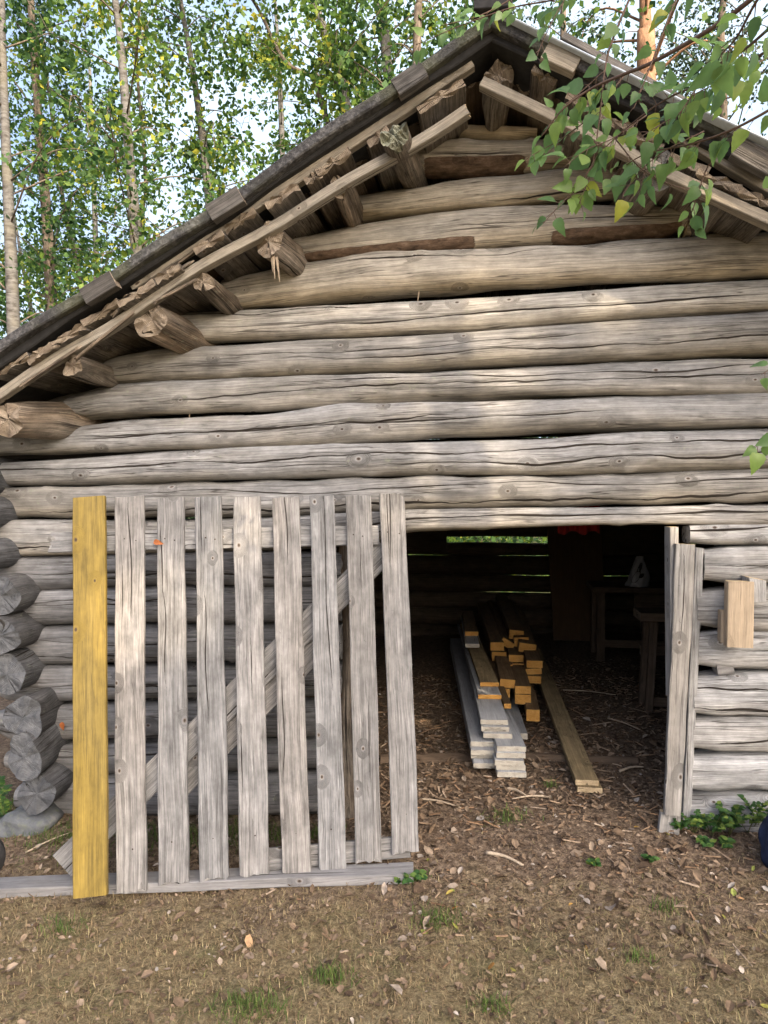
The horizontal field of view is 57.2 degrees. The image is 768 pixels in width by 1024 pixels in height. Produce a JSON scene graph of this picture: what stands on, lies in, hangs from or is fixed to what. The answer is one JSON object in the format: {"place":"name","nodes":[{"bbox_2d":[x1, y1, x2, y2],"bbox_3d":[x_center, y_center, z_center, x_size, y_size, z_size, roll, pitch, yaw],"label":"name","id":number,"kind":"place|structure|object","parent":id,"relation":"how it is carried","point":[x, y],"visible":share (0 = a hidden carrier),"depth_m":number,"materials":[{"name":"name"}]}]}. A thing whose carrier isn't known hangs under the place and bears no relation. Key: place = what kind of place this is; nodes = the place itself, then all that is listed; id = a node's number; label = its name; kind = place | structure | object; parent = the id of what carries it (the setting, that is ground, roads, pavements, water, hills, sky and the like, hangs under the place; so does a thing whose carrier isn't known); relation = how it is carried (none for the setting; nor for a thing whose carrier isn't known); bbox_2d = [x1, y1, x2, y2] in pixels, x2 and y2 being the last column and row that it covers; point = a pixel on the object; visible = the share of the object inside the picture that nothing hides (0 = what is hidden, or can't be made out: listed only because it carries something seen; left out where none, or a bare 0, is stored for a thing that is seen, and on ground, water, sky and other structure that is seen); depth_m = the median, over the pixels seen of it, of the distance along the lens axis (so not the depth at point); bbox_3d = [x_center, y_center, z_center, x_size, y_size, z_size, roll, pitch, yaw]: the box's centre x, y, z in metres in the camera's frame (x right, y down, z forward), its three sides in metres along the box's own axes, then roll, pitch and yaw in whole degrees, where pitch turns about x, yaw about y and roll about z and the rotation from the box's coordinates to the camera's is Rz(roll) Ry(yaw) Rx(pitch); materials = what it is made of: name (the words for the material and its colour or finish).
{"place":"outdoors","nodes":[
{"label":"outdoors","id":0,"kind":"place"},
{"bbox_2d":[0,518,767,1023],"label":"ground","id":1,"kind":"structure","parent":0,"point":[432,650],"depth_m":2.70,"materials":[{"name":"brown soil"}]},
{"bbox_2d":[0,839,5,870],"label":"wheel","id":2,"kind":"object","parent":1,"relation":"on","point":[2,853],"visible":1,"depth_m":2.70,"materials":[{"name":"black rubber"}]},
{"bbox_2d":[0,796,11,817],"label":"weed plant","id":3,"kind":"object","parent":1,"relation":"on","point":[5,804],"visible":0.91,"depth_m":3.49,"materials":[{"name":"green plant"}]},
{"bbox_2d":[0,776,12,796],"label":"weed plant","id":4,"kind":"object","parent":1,"relation":"on","point":[5,789],"visible":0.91,"depth_m":3.64,"materials":[{"name":"green plant"}]},
{"bbox_2d":[0,802,63,837],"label":"corner stone","id":5,"kind":"object","parent":1,"relation":"on","point":[19,820],"visible":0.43,"depth_m":3.36,"materials":[{"name":"grey stone"}]},
{"bbox_2d":[0,214,68,326],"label":"birch tree","id":6,"kind":"object","parent":1,"relation":"on","point":[32,304],"visible":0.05,"depth_m":19.87,"materials":[{"name":"green plant"}]},
{"bbox_2d":[25,831,72,852],"bbox_3d":[-1.550,1.532,3.276,0.218,0.040,0.012,-1,1,-40],"label":"stick","id":7,"kind":"object","parent":1,"relation":"on","point":[46,842],"visible":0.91,"depth_m":3.27,"materials":[{"name":"beige wood"}]},
{"bbox_2d":[0,15,150,305],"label":"birch tree","id":8,"kind":"object","parent":1,"relation":"on","point":[21,114],"visible":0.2,"depth_m":16.49,"materials":[{"name":"green plant"}]},
{"bbox_2d":[0,0,151,334],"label":"broadleaf tree","id":9,"kind":"object","parent":1,"relation":"on","point":[33,14],"visible":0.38,"depth_m":14.32,"materials":[{"name":"green plant"}]},
{"bbox_2d":[0,0,168,334],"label":"birch tree","id":10,"kind":"object","parent":1,"relation":"on","point":[11,268],"visible":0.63,"depth_m":11.75,"materials":[{"name":"green plant"}]},
{"bbox_2d":[72,495,108,898],"bbox_3d":[-1.231,0.726,2.952,0.139,1.592,0.463,0,1,-22],"label":"yellow plank","id":11,"kind":"object","parent":1,"relation":"on","point":[90,814],"visible":1,"depth_m":2.92,"materials":[{"name":"yellow wood"}]},
{"bbox_2d":[13,65,174,291],"bbox_3d":[-9.362,-6.190,21.458,5.758,15.224,5.920,0,1,9],"label":"birch tree","id":12,"kind":"object","parent":1,"relation":"on","point":[95,227],"visible":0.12,"depth_m":21.30,"materials":[{"name":"green plant"}]},
{"bbox_2d":[15,0,238,306],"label":"birch tree","id":13,"kind":"object","parent":1,"relation":"on","point":[126,117],"visible":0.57,"depth_m":11.98,"materials":[{"name":"green plant"}]},
{"bbox_2d":[29,0,251,304],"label":"birch tree","id":14,"kind":"object","parent":1,"relation":"on","point":[134,9],"visible":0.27,"depth_m":13.73,"materials":[{"name":"green plant"}]},
{"bbox_2d":[46,0,277,275],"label":"birch tree","id":15,"kind":"object","parent":1,"relation":"on","point":[209,183],"visible":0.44,"depth_m":13.35,"materials":[{"name":"green plant"}]},
{"bbox_2d":[0,862,413,897],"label":"ground plank","id":16,"kind":"object","parent":1,"relation":"on","point":[316,876],"visible":0.79,"depth_m":2.90,"materials":[{"name":"grey wood"}]},
{"bbox_2d":[48,493,418,893],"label":"picket gate","id":17,"kind":"structure","parent":16,"relation":"on","point":[180,765],"depth_m":3.03,"materials":[{"name":"grey wood"}]},
{"bbox_2d":[153,539,162,544],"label":"dried leaf","id":18,"kind":"object","parent":17,"relation":"attached to","point":[157,542],"visible":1,"depth_m":3.09,"materials":[{"name":"orange plant"}]},
{"bbox_2d":[174,1,322,226],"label":"birch tree","id":19,"kind":"object","parent":1,"relation":"on","point":[280,117],"visible":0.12,"depth_m":18.57,"materials":[{"name":"green plant"}]},
{"bbox_2d":[219,0,404,185],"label":"birch tree","id":20,"kind":"object","parent":1,"relation":"on","point":[364,5],"visible":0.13,"depth_m":11.64,"materials":[{"name":"green plant"}]},
{"bbox_2d":[174,0,482,541],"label":"broadleaf tree","id":21,"kind":"object","parent":1,"relation":"on","point":[242,41],"visible":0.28,"depth_m":12.95,"materials":[{"name":"green plant"}]},
{"bbox_2d":[0,776,685,1023],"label":"green grass","id":22,"kind":"structure","parent":1,"relation":"on","point":[330,972],"depth_m":2.61,"materials":[{"name":"green plant"}]},
{"bbox_2d":[0,78,690,542],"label":"forest","id":23,"kind":"object","parent":1,"relation":"on","point":[168,226],"visible":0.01,"depth_m":24.31,"materials":[{"name":"green plant"}]},
{"bbox_2d":[272,0,473,439],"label":"birch tree","id":24,"kind":"object","parent":1,"relation":"on","point":[386,56],"visible":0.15,"depth_m":12.58,"materials":[{"name":"green plant"}]},
{"bbox_2d":[0,0,767,834],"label":"log barn","id":25,"kind":"structure","parent":1,"relation":"on","point":[386,290],"depth_m":3.18,"materials":[{"name":"grey wood"}]},
{"bbox_2d":[558,506,599,534],"bbox_3d":[1.184,0.050,4.274,0.248,0.177,0.075,0,1,9],"label":"red cloth","id":26,"kind":"object","parent":25,"relation":"hanging from","point":[579,529],"visible":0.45,"depth_m":4.27,"materials":[{"name":"red fabric"}]},
{"bbox_2d":[0,792,767,1023],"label":"dry grass","id":27,"kind":"structure","parent":1,"relation":"on","point":[121,945],"depth_m":2.44,"materials":[{"name":"beige plant"}]},
{"bbox_2d":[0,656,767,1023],"bbox_3d":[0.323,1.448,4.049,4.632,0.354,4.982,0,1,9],"label":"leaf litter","id":28,"kind":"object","parent":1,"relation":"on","point":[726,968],"visible":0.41,"depth_m":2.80,"materials":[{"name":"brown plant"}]},
{"bbox_2d":[276,0,522,554],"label":"birch tree","id":29,"kind":"object","parent":1,"relation":"on","point":[419,6],"visible":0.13,"depth_m":12.06,"materials":[{"name":"green plant"}]},
{"bbox_2d":[394,872,413,884],"bbox_3d":[0.075,1.487,2.835,0.065,0.051,0.088,-1,1,-41],"label":"weed plant","id":30,"kind":"object","parent":1,"relation":"on","point":[406,879],"visible":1,"depth_m":2.83,"materials":[{"name":"green plant"}]},
{"bbox_2d":[409,869,427,880],"bbox_3d":[0.142,1.480,2.852,0.080,0.049,0.070,0,1,9],"label":"weed plant","id":31,"kind":"object","parent":1,"relation":"on","point":[417,874],"visible":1,"depth_m":2.84,"materials":[{"name":"green plant"}]},
{"bbox_2d":[419,797,460,807],"bbox_3d":[0.273,1.418,3.431,0.238,0.026,0.018,1,1,35],"label":"stick","id":32,"kind":"object","parent":1,"relation":"on","point":[427,799],"visible":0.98,"depth_m":3.44,"materials":[{"name":"beige wood"}]},
{"bbox_2d":[450,649,495,767],"bbox_3d":[0.618,1.328,5.225,0.131,0.031,2.948,0,1,3],"label":"white board","id":33,"kind":"object","parent":1,"relation":"on","point":[482,763],"visible":0.16,"depth_m":3.77,"materials":[{"name":"paint"}]},
{"bbox_2d":[450,646,492,758],"bbox_3d":[0.616,1.298,5.255,0.133,0.030,2.887,0,1,3],"label":"white board","id":34,"kind":"object","parent":33,"relation":"on","point":[483,756],"visible":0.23,"depth_m":3.82,"materials":[{"name":"paint"}]},
{"bbox_2d":[450,642,494,754],"bbox_3d":[0.614,1.269,5.241,0.132,0.028,2.915,0,1,3],"label":"white board","id":35,"kind":"object","parent":34,"relation":"on","point":[475,750],"visible":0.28,"depth_m":3.81,"materials":[{"name":"paint"}]},
{"bbox_2d":[450,638,494,746],"bbox_3d":[0.616,1.239,5.265,0.132,0.029,2.866,0,1,3],"label":"white board","id":36,"kind":"object","parent":35,"relation":"on","point":[476,738],"visible":0.65,"depth_m":4.67,"materials":[{"name":"paint"}]},
{"bbox_2d":[486,850,523,865],"bbox_3d":[0.506,1.444,2.940,0.171,0.020,0.022,1,1,34],"label":"stick","id":37,"kind":"object","parent":1,"relation":"on","point":[492,853],"visible":1,"depth_m":2.95,"materials":[{"name":"beige wood"}]},
{"bbox_2d":[380,752,638,764],"bbox_3d":[0.689,1.412,3.980,1.432,0.138,0.105,0,1,8],"label":"threshold pole","id":38,"kind":"object","parent":1,"relation":"on","point":[424,757],"visible":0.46,"depth_m":3.95,"materials":[{"name":"brown wood"}]},
{"bbox_2d":[495,768,525,777],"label":"white board","id":39,"kind":"object","parent":1,"relation":"on","point":[513,773],"visible":0.06,"depth_m":3.67,"materials":[{"name":"paint"}]},
{"bbox_2d":[495,763,525,770],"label":"white board","id":40,"kind":"object","parent":39,"relation":"on","point":[504,767],"visible":0.06,"depth_m":3.69,"materials":[{"name":"paint"}]},
{"bbox_2d":[492,753,523,765],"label":"white board","id":41,"kind":"object","parent":40,"relation":"on","point":[510,761],"visible":0.09,"depth_m":3.68,"materials":[{"name":"paint"}]},
{"bbox_2d":[494,744,524,757],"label":"white board","id":42,"kind":"object","parent":41,"relation":"on","point":[506,754],"visible":0.1,"depth_m":3.70,"materials":[{"name":"paint"}]},
{"bbox_2d":[493,704,525,751],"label":"white board","id":43,"kind":"object","parent":42,"relation":"on","point":[515,743],"visible":0.14,"depth_m":3.79,"materials":[{"name":"paint"}]},
{"bbox_2d":[478,635,511,738],"bbox_3d":[0.717,1.192,5.253,0.156,0.032,2.853,0,1,4],"label":"white board","id":44,"kind":"object","parent":43,"relation":"on","point":[504,735],"visible":0.07,"depth_m":3.83,"materials":[{"name":"paint"}]},
{"bbox_2d":[463,648,508,731],"bbox_3d":[0.703,1.163,5.265,0.154,0.030,2.834,0,1,4],"label":"white board","id":45,"kind":"object","parent":44,"relation":"on","point":[494,728],"visible":0.11,"depth_m":3.86,"materials":[{"name":"paint"}]},
{"bbox_2d":[466,636,507,724],"bbox_3d":[0.701,1.133,5.275,0.150,0.029,2.812,0,1,4],"label":"white board","id":46,"kind":"object","parent":45,"relation":"on","point":[491,711],"visible":0.26,"depth_m":4.05,"materials":[{"name":"paint"}]},
{"bbox_2d":[457,624,500,698],"bbox_3d":[0.704,1.100,5.477,0.142,0.028,2.414,0,1,3],"label":"white board","id":47,"kind":"object","parent":46,"relation":"on","point":[485,692],"visible":0.49,"depth_m":4.43,"materials":[{"name":"paint"}]},
{"bbox_2d":[460,623,498,686],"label":"brown board","id":48,"kind":"object","parent":47,"relation":"on","point":[485,673],"visible":0.65,"depth_m":4.87,"materials":[{"name":"brown wood"}]},
{"bbox_2d":[461,616,478,647],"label":"white board","id":49,"kind":"object","parent":48,"relation":"on","point":[471,641],"visible":0.45,"depth_m":5.46,"materials":[{"name":"paint"}]},
{"bbox_2d":[462,611,477,635],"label":"brown board","id":50,"kind":"object","parent":49,"relation":"on","point":[469,624],"visible":1,"depth_m":5.99,"materials":[{"name":"brown wood"}]},
{"bbox_2d":[479,635,510,708],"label":"brown board","id":51,"kind":"object","parent":44,"relation":"on","point":[505,701],"visible":0.65,"depth_m":4.95,"materials":[{"name":"brown wood"}]},
{"bbox_2d":[505,688,509,697],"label":"sawn timber","id":52,"kind":"object","parent":43,"relation":"on","point":[508,691],"visible":0.04,"depth_m":4.70,"materials":[{"name":"brown wood"}]},
{"bbox_2d":[494,646,514,687],"bbox_3d":[0.934,1.126,5.745,0.104,0.064,2.104,0,1,6],"label":"sawn timber","id":53,"kind":"object","parent":52,"relation":"on","point":[506,678],"visible":0.47,"depth_m":4.91,"materials":[{"name":"brown wood"}]},
{"bbox_2d":[507,787,525,794],"bbox_3d":[0.657,1.383,3.483,0.021,0.024,0.127,-1,1,-40],"label":"stick","id":54,"kind":"object","parent":1,"relation":"on","point":[514,789],"visible":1,"depth_m":3.49,"materials":[{"name":"beige wood"}]},
{"bbox_2d":[509,688,527,738],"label":"white board","id":55,"kind":"object","parent":1,"relation":"on","point":[516,714],"visible":0.15,"depth_m":4.54,"materials":[{"name":"paint"}]},
{"bbox_2d":[524,683,539,720],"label":"sawn timber","id":56,"kind":"object","parent":1,"relation":"on","point":[532,711],"visible":0.33,"depth_m":4.50,"materials":[{"name":"orange wood"}]},
{"bbox_2d":[512,688,530,703],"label":"sawn timber","id":57,"kind":"object","parent":56,"relation":"on","point":[522,698],"visible":0.09,"depth_m":4.64,"materials":[{"name":"orange wood"}]},
{"bbox_2d":[511,665,530,693],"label":"sawn timber","id":58,"kind":"object","parent":57,"relation":"on","point":[522,684],"visible":0.36,"depth_m":4.78,"materials":[{"name":"brown wood"}]},
{"bbox_2d":[512,662,523,664],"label":"sawn timber","id":59,"kind":"object","parent":58,"relation":"on","point":[517,663],"visible":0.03,"depth_m":5.23,"materials":[{"name":"brown wood"}]},
{"bbox_2d":[505,646,523,661],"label":"sawn timber","id":60,"kind":"object","parent":59,"relation":"on","point":[514,654],"visible":0.27,"depth_m":5.30,"materials":[{"name":"brown wood"}]},
{"bbox_2d":[487,600,514,647],"bbox_3d":[1.072,1.018,6.582,0.120,0.104,2.105,0,1,6],"label":"sawn timber","id":61,"kind":"object","parent":60,"relation":"on","point":[497,617],"visible":0.64,"depth_m":6.20,"materials":[{"name":"brown wood"}]},
{"bbox_2d":[527,674,540,683],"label":"sawn timber","id":62,"kind":"object","parent":56,"relation":"on","point":[534,678],"visible":0.08,"depth_m":4.97,"materials":[{"name":"brown wood"}]},
{"bbox_2d":[523,660,541,673],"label":"sawn timber","id":63,"kind":"object","parent":62,"relation":"on","point":[533,670],"visible":0.15,"depth_m":5.02,"materials":[{"name":"brown wood"}]},
{"bbox_2d":[522,613,542,667],"bbox_3d":[1.217,1.066,6.054,0.113,0.053,2.103,0,1,8],"label":"sawn timber","id":64,"kind":"object","parent":63,"relation":"on","point":[532,659],"visible":0.41,"depth_m":5.12,"materials":[{"name":"brown wood"}]},
{"bbox_2d":[514,604,536,651],"bbox_3d":[1.224,1.020,6.407,0.138,0.087,2.102,0,1,7],"label":"sawn timber","id":65,"kind":"object","parent":64,"relation":"on","point":[523,644],"visible":0.37,"depth_m":5.49,"materials":[{"name":"brown wood"}]},
{"bbox_2d":[509,599,528,646],"bbox_3d":[1.200,1.000,6.562,0.119,0.079,2.103,0,1,7],"label":"sawn timber","id":66,"kind":"object","parent":65,"relation":"on","point":[517,637],"visible":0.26,"depth_m":5.61,"materials":[{"name":"brown wood"}]},
{"bbox_2d":[496,594,523,638],"bbox_3d":[1.171,0.962,6.667,0.120,0.083,2.103,0,1,6],"label":"sawn timber","id":67,"kind":"object","parent":66,"relation":"on","point":[512,624],"visible":0.97,"depth_m":6.28,"materials":[{"name":"brown wood"}]},
{"bbox_2d":[512,795,551,798],"bbox_3d":[0.715,1.380,3.409,0.192,0.020,0.019,0,1,2],"label":"stick","id":68,"kind":"object","parent":1,"relation":"on","point":[545,796],"visible":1,"depth_m":3.41,"materials":[{"name":"beige wood"}]},
{"bbox_2d":[334,0,767,474],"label":"birch tree","id":69,"kind":"object","parent":1,"relation":"on","point":[721,74],"visible":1,"depth_m":1.19,"materials":[{"name":"green plant"}]},
{"bbox_2d":[409,536,695,592],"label":"undergrowth","id":70,"kind":"object","parent":1,"relation":"on","point":[507,539],"visible":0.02,"depth_m":12.03,"materials":[{"name":"green plant"}]},
{"bbox_2d":[513,0,626,437],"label":"spruce tree","id":71,"kind":"object","parent":1,"relation":"on","point":[599,34],"visible":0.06,"depth_m":16.26,"materials":[{"name":"plant"}]},
{"bbox_2d":[538,684,601,792],"bbox_3d":[1.174,1.313,4.871,0.121,0.076,2.865,0,1,7],"label":"pine plank","id":72,"kind":"object","parent":1,"relation":"on","point":[586,788],"visible":0.2,"depth_m":3.46,"materials":[{"name":"beige wood"}]},
{"bbox_2d":[538,648,598,785],"bbox_3d":[1.170,1.284,4.883,0.114,0.080,2.840,0,1,7],"label":"pine plank","id":73,"kind":"object","parent":72,"relation":"on","point":[580,766],"visible":0.8,"depth_m":4.13,"materials":[{"name":"brown wood"}]},
{"bbox_2d":[547,525,602,640],"bbox_3d":[1.962,0.707,7.198,0.560,1.149,0.415,0,1,9],"label":"leaning panel","id":74,"kind":"object","parent":1,"relation":"on","point":[575,561],"visible":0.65,"depth_m":7.21,"materials":[{"name":"brown wood"}]},
{"bbox_2d":[563,689,616,694],"bbox_3d":[1.534,1.344,5.242,0.405,0.030,0.018,1,1,32],"label":"stick","id":75,"kind":"object","parent":1,"relation":"on","point":[587,691],"visible":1,"depth_m":5.26,"materials":[{"name":"wood"}]},
{"bbox_2d":[586,858,601,866],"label":"weed plant","id":76,"kind":"object","parent":1,"relation":"on","point":[594,862],"visible":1,"depth_m":2.84,"materials":[{"name":"green plant"}]},
{"bbox_2d":[468,0,762,112],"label":"pine tree","id":77,"kind":"object","parent":1,"relation":"on","point":[644,20],"visible":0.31,"depth_m":10.60,"materials":[{"name":"green plant"}]},
{"bbox_2d":[607,717,639,729],"bbox_3d":[1.529,1.349,4.487,0.016,0.024,0.291,0,1,-24],"label":"stick","id":78,"kind":"object","parent":1,"relation":"on","point":[609,718],"visible":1,"depth_m":4.50,"materials":[{"name":"grey wood"}]},
{"bbox_2d":[618,766,643,772],"bbox_3d":[1.316,1.368,3.753,0.153,0.022,0.020,0,1,-20],"label":"stick","id":79,"kind":"object","parent":1,"relation":"on","point":[624,769],"visible":1,"depth_m":3.75,"materials":[{"name":"grey wood"}]},
{"bbox_2d":[586,581,712,661],"bbox_3d":[2.404,0.992,6.366,1.050,0.669,0.502,0,1,9],"label":"workbench","id":80,"kind":"object","parent":1,"relation":"on","point":[599,641],"visible":0.56,"depth_m":6.24,"materials":[{"name":"brown wood"}]},
{"bbox_2d":[624,556,649,587],"bbox_3d":[2.251,0.527,6.242,0.220,0.266,0.168,0,1,9],"label":"plastic bag","id":81,"kind":"object","parent":80,"relation":"on","point":[639,575],"visible":1,"depth_m":6.20,"materials":[{"name":"grey plastic"}]},
{"bbox_2d":[633,608,666,712],"bbox_3d":[2.135,1.001,4.794,0.840,0.687,0.476,0,1,9],"label":"saw horse","id":82,"kind":"object","parent":1,"relation":"on","point":[650,648],"visible":0.44,"depth_m":4.72},
{"bbox_2d":[640,853,660,862],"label":"weed plant","id":83,"kind":"object","parent":1,"relation":"on","point":[650,858],"visible":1,"depth_m":2.85,"materials":[{"name":"green plant"}]},
{"bbox_2d":[670,818,688,829],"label":"weed plant","id":84,"kind":"object","parent":1,"relation":"on","point":[679,826],"visible":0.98,"depth_m":3.03,"materials":[{"name":"green plant"}]},
{"bbox_2d":[608,0,767,135],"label":"spruce tree","id":85,"kind":"object","parent":1,"relation":"on","point":[684,70],"visible":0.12,"depth_m":12.36,"materials":[{"name":"plant"}]},
{"bbox_2d":[675,812,717,832],"bbox_3d":[1.336,1.341,3.027,0.182,0.105,0.104,0,1,9],"label":"weed plant","id":86,"kind":"object","parent":1,"relation":"on","point":[693,821],"visible":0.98,"depth_m":3.02,"materials":[{"name":"green plant"}]},
{"bbox_2d":[696,835,716,846],"bbox_3d":[1.340,1.383,2.937,0.074,0.044,0.076,-1,1,-43],"label":"weed plant","id":87,"kind":"object","parent":1,"relation":"on","point":[701,840],"visible":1,"depth_m":2.94,"materials":[{"name":"green plant"}]},
{"bbox_2d":[694,808,732,835],"bbox_3d":[1.405,1.335,3.004,0.145,0.118,0.122,0,1,9],"label":"weed plant","id":88,"kind":"object","parent":1,"relation":"on","point":[720,826],"visible":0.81,"depth_m":3.02,"materials":[{"name":"green plant"}]},
{"bbox_2d":[718,835,735,848],"bbox_3d":[1.426,1.381,2.917,0.069,0.050,0.077,0,1,9],"label":"weed plant","id":89,"kind":"object","parent":1,"relation":"on","point":[725,841],"visible":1,"depth_m":2.93,"materials":[{"name":"green plant"}]},
{"bbox_2d":[715,800,752,835],"bbox_3d":[1.487,1.324,3.001,0.132,0.136,0.129,0,1,9],"label":"weed plant","id":90,"kind":"object","parent":1,"relation":"on","point":[737,818],"visible":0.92,"depth_m":3.00,"materials":[{"name":"green plant"}]},
{"bbox_2d":[718,800,767,832],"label":"weed plant","id":91,"kind":"object","parent":1,"relation":"on","point":[758,818],"visible":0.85,"depth_m":2.98,"materials":[{"name":"green plant"}]},
{"bbox_2d":[737,794,762,824],"bbox_3d":[1.596,1.298,3.034,0.165,0.168,0.116,-1,1,-43],"label":"weed plant","id":92,"kind":"object","parent":1,"relation":"on","point":[753,804],"visible":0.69,"depth_m":3.01,"materials":[{"name":"green plant"}]},
{"bbox_2d":[758,814,767,867],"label":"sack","id":93,"kind":"object","parent":1,"relation":"on","point":[763,834],"visible":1,"depth_m":2.83,"materials":[{"name":"blue fabric"}]},
{"bbox_2d":[0,0,767,439],"label":"sky","id":94,"kind":"structure","parent":0,"point":[756,108],"materials":[{"name":"white"}]},
{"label":"sawn timber","id":95,"kind":"object","parent":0,"visible":0},
{"bbox_2d":[479,616,505,660],"bbox_3d":[0.974,1.090,6.446,0.111,0.073,2.108,0,1,5],"label":"sawn timber","id":96,"kind":"object","parent":95,"relation":"on","point":[497,653],"visible":0.14,"depth_m":5.42,"materials":[{"name":"brown wood"}]},
{"bbox_2d":[477,602,503,650],"bbox_3d":[0.964,1.021,6.498,0.107,0.068,2.107,0,1,5],"label":"sawn timber","id":97,"kind":"object","parent":96,"relation":"on","point":[494,639],"visible":1,"depth_m":6.07,"materials":[{"name":"brown wood"}]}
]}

